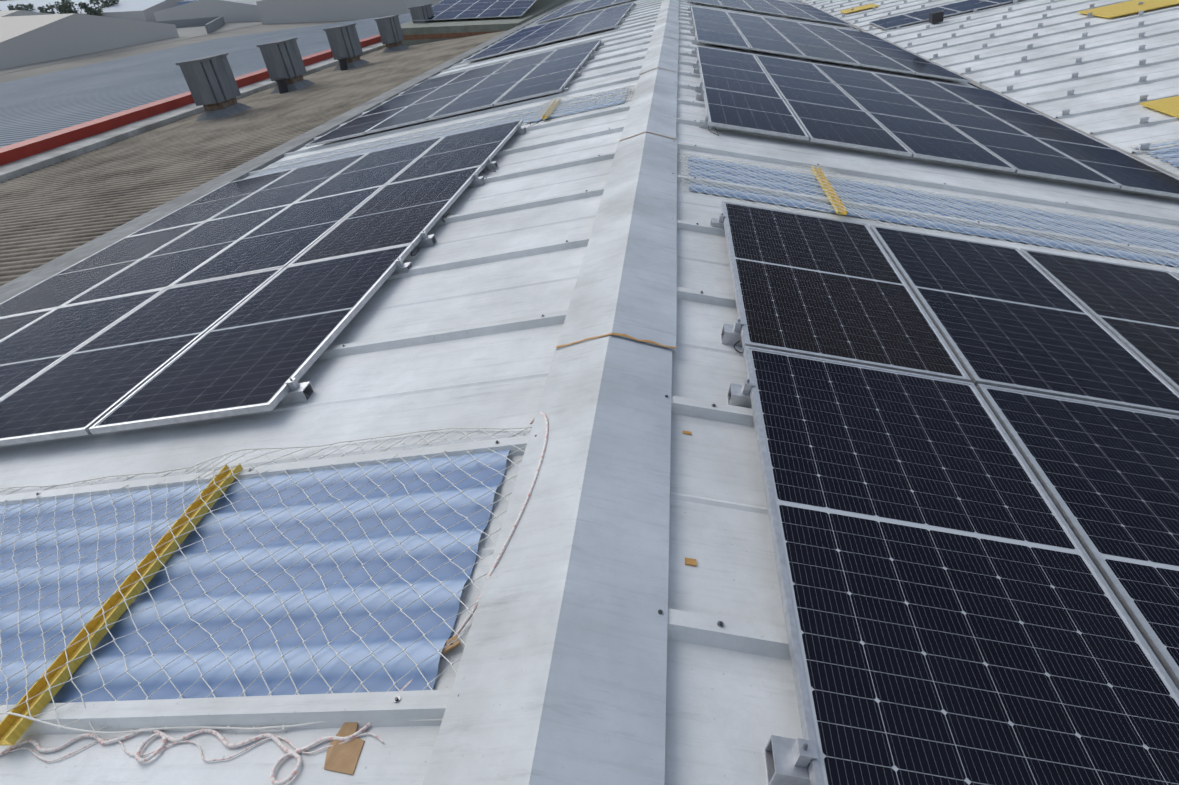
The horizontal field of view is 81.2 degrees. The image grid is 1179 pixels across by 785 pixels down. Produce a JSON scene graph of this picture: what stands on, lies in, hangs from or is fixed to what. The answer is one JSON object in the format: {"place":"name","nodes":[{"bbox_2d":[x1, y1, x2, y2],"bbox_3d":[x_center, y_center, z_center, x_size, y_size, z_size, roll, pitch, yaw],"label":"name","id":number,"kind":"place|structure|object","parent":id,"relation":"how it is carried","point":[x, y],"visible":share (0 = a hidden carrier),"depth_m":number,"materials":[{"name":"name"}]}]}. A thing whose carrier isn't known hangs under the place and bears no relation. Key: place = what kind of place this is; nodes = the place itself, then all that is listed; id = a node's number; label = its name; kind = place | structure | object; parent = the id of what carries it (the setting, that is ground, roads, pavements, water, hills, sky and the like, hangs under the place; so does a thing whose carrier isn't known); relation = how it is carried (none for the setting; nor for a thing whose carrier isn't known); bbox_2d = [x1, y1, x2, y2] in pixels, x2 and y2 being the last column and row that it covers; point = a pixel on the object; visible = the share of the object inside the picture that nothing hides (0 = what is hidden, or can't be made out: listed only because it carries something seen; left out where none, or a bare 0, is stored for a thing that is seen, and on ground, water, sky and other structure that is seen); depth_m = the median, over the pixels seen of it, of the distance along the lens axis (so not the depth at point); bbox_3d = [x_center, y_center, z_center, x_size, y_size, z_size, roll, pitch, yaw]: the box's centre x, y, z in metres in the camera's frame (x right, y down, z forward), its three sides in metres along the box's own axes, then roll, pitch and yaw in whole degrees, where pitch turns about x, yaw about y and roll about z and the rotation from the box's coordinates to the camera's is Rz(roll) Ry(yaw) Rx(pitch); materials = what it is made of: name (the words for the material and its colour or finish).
{"place":"outdoors","nodes":[
{"label":"outdoors","id":0,"kind":"place"},
{"bbox_2d":[0,21,261,73],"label":"yard tan ground","id":1,"kind":"structure","parent":0,"point":[188,32],"depth_m":130.35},
{"bbox_2d":[7,4,24,10],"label":"tree","id":2,"kind":"object","parent":1,"relation":"on","point":[10,7],"visible":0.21,"depth_m":174.37,"materials":[{"name":"green plant"}]},
{"bbox_2d":[0,10,49,16],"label":"building roof","id":3,"kind":"structure","parent":1,"relation":"on","point":[14,13],"depth_m":158.01,"materials":[{"name":"white metal"}]},
{"bbox_2d":[17,3,34,10],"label":"tree","id":4,"kind":"object","parent":1,"relation":"on","point":[29,6],"visible":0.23,"depth_m":183.07,"materials":[{"name":"green plant"}]},
{"bbox_2d":[37,3,54,13],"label":"tree","id":5,"kind":"object","parent":1,"relation":"on","point":[43,10],"visible":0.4,"depth_m":176.92,"materials":[{"name":"green plant"}]},
{"bbox_2d":[54,0,81,13],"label":"tree","id":6,"kind":"object","parent":1,"relation":"on","point":[64,8],"visible":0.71,"depth_m":174.53,"materials":[{"name":"green plant"}]},
{"bbox_2d":[0,13,178,69],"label":"shed","id":7,"kind":"structure","parent":1,"relation":"on","point":[30,39],"depth_m":114.31,"materials":[{"name":"grey metal"}]},
{"bbox_2d":[77,0,102,15],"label":"tree","id":8,"kind":"object","parent":1,"relation":"on","point":[90,10],"visible":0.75,"depth_m":174.71,"materials":[{"name":"green plant"}]},
{"bbox_2d":[0,0,185,21],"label":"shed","id":9,"kind":"structure","parent":1,"relation":"on","point":[141,10],"depth_m":181.21,"materials":[{"name":"white metal"}]},
{"bbox_2d":[94,0,118,7],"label":"tree","id":10,"kind":"object","parent":1,"relation":"on","point":[105,3],"visible":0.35,"depth_m":181.80,"materials":[{"name":"green plant"}]},
{"bbox_2d":[177,0,197,5],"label":"blue red containers","id":11,"kind":"object","parent":1,"relation":"on","point":[183,2],"visible":0.18,"depth_m":181.26,"materials":[{"name":"blue metal"}]},
{"bbox_2d":[156,16,219,27],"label":"building roof","id":12,"kind":"structure","parent":1,"relation":"on","point":[183,23],"depth_m":161.43,"materials":[{"name":"grey metal"}]},
{"bbox_2d":[153,0,261,22],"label":"shed","id":13,"kind":"structure","parent":1,"relation":"on","point":[229,11],"depth_m":167.62,"materials":[{"name":"grey metal"}]},
{"bbox_2d":[205,16,224,33],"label":"building wall","id":14,"kind":"structure","parent":1,"relation":"on","point":[214,25],"depth_m":150.20,"materials":[{"name":"grey metal"}]},
{"bbox_2d":[0,20,353,82],"bbox_3d":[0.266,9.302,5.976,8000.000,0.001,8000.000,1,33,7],"label":"ground","id":15,"kind":"structure","parent":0,"point":[56,67],"depth_m":119.73,"materials":[{"name":"grey concrete"}]},
{"bbox_2d":[0,13,411,147],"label":"blue roof","id":16,"kind":"structure","parent":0,"point":[36,106],"depth_m":30.76,"materials":[{"name":"metal"}]},
{"bbox_2d":[0,0,665,784],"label":"white roof","id":17,"kind":"structure","parent":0,"point":[452,328],"depth_m":3.33,"materials":[{"name":"paint"}]},
{"bbox_2d":[0,463,242,745],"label":"yellow bar","id":18,"kind":"object","parent":17,"relation":"on","point":[13,728],"visible":0.86,"depth_m":2.26,"materials":[{"name":"yellow metal"}]},
{"bbox_2d":[4,733,383,761],"bbox_3d":[-1.970,1.055,2.006,3.004,0.016,0.087,-7,32,12],"label":"rope","id":19,"kind":"object","parent":17,"relation":"on","point":[197,744],"visible":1,"depth_m":1.80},
{"bbox_2d":[0,450,509,704],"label":"skylight","id":20,"kind":"object","parent":17,"relation":"on","point":[333,671],"visible":0.74,"depth_m":2.31},
{"bbox_2d":[0,432,524,494],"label":"skylight fixing strips","id":21,"kind":"object","parent":17,"relation":"on","point":[295,459],"visible":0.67,"depth_m":2.95,"materials":[{"name":"white metal"}]},
{"bbox_2d":[0,120,525,445],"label":"solar panels","id":22,"kind":"object","parent":17,"relation":"on","point":[248,295],"visible":1,"depth_m":5.04,"materials":[{"name":"glass"}]},
{"bbox_2d":[0,428,531,730],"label":"safety net","id":23,"kind":"object","parent":17,"relation":"on","point":[238,573],"visible":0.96,"depth_m":2.37,"materials":[{"name":"white fabric"}]},
{"bbox_2d":[0,427,528,733],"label":"net knots","id":24,"kind":"object","parent":23,"relation":"attached to","point":[212,691],"visible":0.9,"depth_m":2.34,"materials":[{"name":"white fabric"}]},
{"bbox_2d":[0,427,531,733],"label":"net border rope","id":25,"kind":"object","parent":23,"relation":"attached to","point":[152,729],"visible":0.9,"depth_m":1.94,"materials":[{"name":"white fabric"}]},
{"bbox_2d":[0,412,548,784],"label":"rope","id":26,"kind":"object","parent":17,"relation":"on","point":[165,737],"visible":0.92,"depth_m":1.85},
{"bbox_2d":[324,722,364,774],"bbox_3d":[-0.610,0.882,1.718,0.100,0.014,0.140,-7,32,12],"label":"cardboard scrap","id":27,"kind":"object","parent":17,"relation":"on","point":[342,758],"visible":1,"depth_m":1.71,"materials":[{"name":"beige cardboard"}]},
{"bbox_2d":[36,0,658,702],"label":"roof screws","id":28,"kind":"object","parent":17,"relation":"on","point":[396,698],"visible":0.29,"depth_m":2.89,"materials":[{"name":"silver metal"}]},
{"bbox_2d":[251,89,626,177],"bbox_3d":[-2.184,-3.546,9.509,5.500,0.025,1.100,-7,32,12],"label":"safety net","id":29,"kind":"object","parent":17,"relation":"on","point":[581,109],"visible":0.21,"depth_m":9.37,"materials":[{"name":"white fabric"}]},
{"bbox_2d":[246,85,634,178],"bbox_3d":[-2.163,-3.567,9.493,5.698,0.068,1.368,-7,32,12],"label":"skylight","id":30,"kind":"object","parent":17,"relation":"on","point":[453,126],"visible":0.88,"depth_m":9.46,"materials":[{"name":"white"}]},
{"bbox_2d":[441,635,460,654],"bbox_3d":[-0.393,0.700,1.901,0.076,0.011,0.066,-7,32,12],"label":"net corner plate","id":31,"kind":"object","parent":17,"relation":"on","point":[451,646],"visible":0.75,"depth_m":1.90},
{"bbox_2d":[305,39,603,146],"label":"solar panels","id":32,"kind":"object","parent":17,"relation":"on","point":[538,75],"visible":1,"depth_m":12.19,"materials":[{"name":"glass"}]},
{"bbox_2d":[463,2,635,62],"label":"solar panels","id":33,"kind":"object","parent":17,"relation":"on","point":[600,20],"visible":0.98,"depth_m":20.53,"materials":[{"name":"glass"}]},
{"bbox_2d":[423,0,678,784],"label":"ridge cap","id":34,"kind":"object","parent":17,"relation":"on","point":[561,677],"visible":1,"depth_m":2.11,"materials":[{"name":"paint"}]},
{"bbox_2d":[542,100,559,118],"bbox_3d":[-0.501,-3.746,9.068,0.070,0.032,1.150,-7,32,12],"label":"yellow bar","id":35,"kind":"object","parent":17,"relation":"on","point":[546,116],"visible":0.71,"depth_m":8.87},
{"bbox_2d":[535,0,629,23],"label":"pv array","id":36,"kind":"object","parent":17,"relation":"on","point":[578,8],"visible":1,"depth_m":29.19,"materials":[{"name":"glass"}]},
{"bbox_2d":[256,0,441,23],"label":"shed","id":37,"kind":"structure","parent":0,"point":[283,11],"depth_m":155.64,"materials":[{"name":"grey metal"}]},
{"bbox_2d":[665,0,1178,784],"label":"white roof","id":38,"kind":"structure","parent":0,"point":[731,702],"depth_m":2.72,"materials":[{"name":"paint"}]},
{"bbox_2d":[683,430,696,566],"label":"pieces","id":39,"kind":"object","parent":38,"relation":"on","point":[690,562],"visible":1,"depth_m":2.13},
{"bbox_2d":[687,0,850,25],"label":"solar panels","id":40,"kind":"object","parent":38,"relation":"on","point":[796,10],"visible":1,"depth_m":24.02,"materials":[{"name":"glass"}]},
{"bbox_2d":[688,6,970,81],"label":"solar panels","id":41,"kind":"object","parent":38,"relation":"on","point":[797,39],"visible":1,"depth_m":15.39,"materials":[{"name":"glass"}]},
{"bbox_2d":[811,166,847,214],"bbox_3d":[1.980,-1.702,5.722,0.070,0.032,1.260,9,34,1],"label":"yellow bar","id":42,"kind":"object","parent":38,"relation":"on","point":[834,201],"visible":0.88,"depth_m":5.61,"materials":[{"name":"yellow metal"}]},
{"bbox_2d":[685,8,1129,626],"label":"roof screws","id":43,"kind":"object","parent":38,"relation":"on","point":[719,624],"visible":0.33,"depth_m":2.80,"materials":[{"name":"silver metal"}]},
{"bbox_2d":[677,153,1178,270],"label":"safety net","id":44,"kind":"object","parent":38,"relation":"on","point":[939,198],"visible":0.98,"depth_m":5.67,"materials":[{"name":"white fabric"}]},
{"bbox_2d":[688,156,1178,266],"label":"skylight","id":45,"kind":"object","parent":38,"relation":"on","point":[915,221],"visible":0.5,"depth_m":5.70},
{"bbox_2d":[691,46,1178,197],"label":"solar panels","id":46,"kind":"object","parent":38,"relation":"on","point":[903,116],"visible":1,"depth_m":8.54,"materials":[{"name":"glass"}]},
{"bbox_2d":[710,201,1178,784],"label":"solar panels","id":47,"kind":"object","parent":38,"relation":"on","point":[970,459],"visible":0.96,"depth_m":2.41,"materials":[{"name":"glass"}]},
{"bbox_2d":[798,0,1178,178],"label":"roof","id":48,"kind":"structure","parent":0,"point":[1103,105],"depth_m":13.91,"materials":[{"name":"paint"}]},
{"bbox_2d":[929,11,943,23],"bbox_3d":[10.093,-10.928,20.019,0.300,0.260,0.300,-7,32,12],"label":"roof vent","id":49,"kind":"object","parent":48,"relation":"on","point":[936,17],"visible":1,"depth_m":19.91,"materials":[{"name":"grey metal"}]},
{"bbox_2d":[813,0,1150,150],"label":"mounting brackets","id":50,"kind":"object","parent":48,"relation":"on","point":[1144,146],"visible":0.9,"depth_m":14.67,"materials":[{"name":"metal"}]},
{"bbox_2d":[869,0,1018,29],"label":"solar panels","id":51,"kind":"object","parent":50,"relation":"on","point":[923,15],"visible":0.85,"depth_m":21.09,"materials":[{"name":"glass"}]},
{"bbox_2d":[840,0,1178,117],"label":"skylight walkway boards","id":52,"kind":"object","parent":48,"relation":"on","point":[1169,105],"visible":1,"depth_m":15.77,"materials":[{"name":"yellow wood"}]},
{"bbox_2d":[1128,138,1178,172],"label":"safety net","id":53,"kind":"object","parent":48,"relation":"on","point":[1155,143],"visible":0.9,"depth_m":8.75,"materials":[{"name":"white"}]},
{"bbox_2d":[1135,140,1178,166],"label":"skylight panel","id":54,"kind":"object","parent":48,"relation":"on","point":[1174,161],"visible":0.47,"depth_m":8.71,"materials":[{"name":"plastic"}]},
{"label":"factory building walls","id":55,"kind":"object","parent":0,"visible":0},
{"bbox_2d":[0,41,385,183],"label":"concrete parapet curb","id":56,"kind":"structure","parent":55,"relation":"on","point":[20,167],"depth_m":16.94,"materials":[{"name":"grey concrete"}]},
{"bbox_2d":[0,34,380,165],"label":"red parapet trim","id":57,"kind":"structure","parent":56,"relation":"attached to","point":[33,146],"depth_m":17.45,"materials":[{"name":"red metal"}]},
{"bbox_2d":[0,30,507,285],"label":"corrugated roof","id":58,"kind":"structure","parent":55,"relation":"on","point":[49,213],"depth_m":13.41,"materials":[{"name":"brown metal"}]},
{"bbox_2d":[175,53,252,121],"bbox_3d":[-9.773,-7.913,17.927,1.155,1.470,1.512,-3,32,10],"label":"roof ventilator","id":59,"kind":"object","parent":58,"relation":"on","point":[212,86],"visible":0.96,"depth_m":17.58,"materials":[{"name":"grey metal"}]},
{"bbox_2d":[257,38,313,93],"bbox_3d":[-9.344,-10.018,21.182,1.150,1.435,1.506,-3,32,10],"label":"roof ventilator","id":60,"kind":"object","parent":58,"relation":"on","point":[282,58],"visible":0.9,"depth_m":20.79,"materials":[{"name":"grey metal"}]},
{"bbox_2d":[0,0,573,302],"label":"gutter","id":61,"kind":"object","parent":58,"relation":"on","point":[18,285],"visible":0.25,"depth_m":10.01,"materials":[{"name":"grey metal"}]},
{"bbox_2d":[274,57,347,93],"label":"black vent pipes","id":62,"kind":"object","parent":58,"relation":"on","point":[282,86],"visible":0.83,"depth_m":20.71,"materials":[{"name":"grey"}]},
{"bbox_2d":[323,23,369,70],"bbox_3d":[-8.842,-12.518,25.013,1.151,1.439,1.506,-2,32,12],"label":"roof ventilator","id":63,"kind":"object","parent":58,"relation":"on","point":[343,40],"visible":0.92,"depth_m":24.61,"materials":[{"name":"grey metal"}]},
{"bbox_2d":[374,15,408,52],"bbox_3d":[-8.324,-15.039,28.940,1.109,1.360,1.452,-5,32,8],"label":"roof ventilator","id":64,"kind":"object","parent":58,"relation":"on","point":[390,32],"visible":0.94,"depth_m":28.55,"materials":[{"name":"grey metal"}]},
{"bbox_2d":[400,0,567,45],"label":"parapet wall","id":65,"kind":"structure","parent":58,"relation":"on","point":[428,32],"depth_m":30.35,"materials":[{"name":"grey concrete"}]},
{"bbox_2d":[408,4,434,22],"bbox_3d":[-7.839,-17.529,32.664,1.180,1.481,1.545,-2,32,12],"label":"roof ventilator","id":66,"kind":"object","parent":65,"relation":"on","point":[422,12],"visible":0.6,"depth_m":32.04,"materials":[{"name":"grey metal"}]},
{"bbox_2d":[410,0,536,20],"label":"solar panel block","id":67,"kind":"structure","parent":65,"relation":"on","point":[454,9],"depth_m":33.55,"materials":[{"name":"glass"}]}
]}

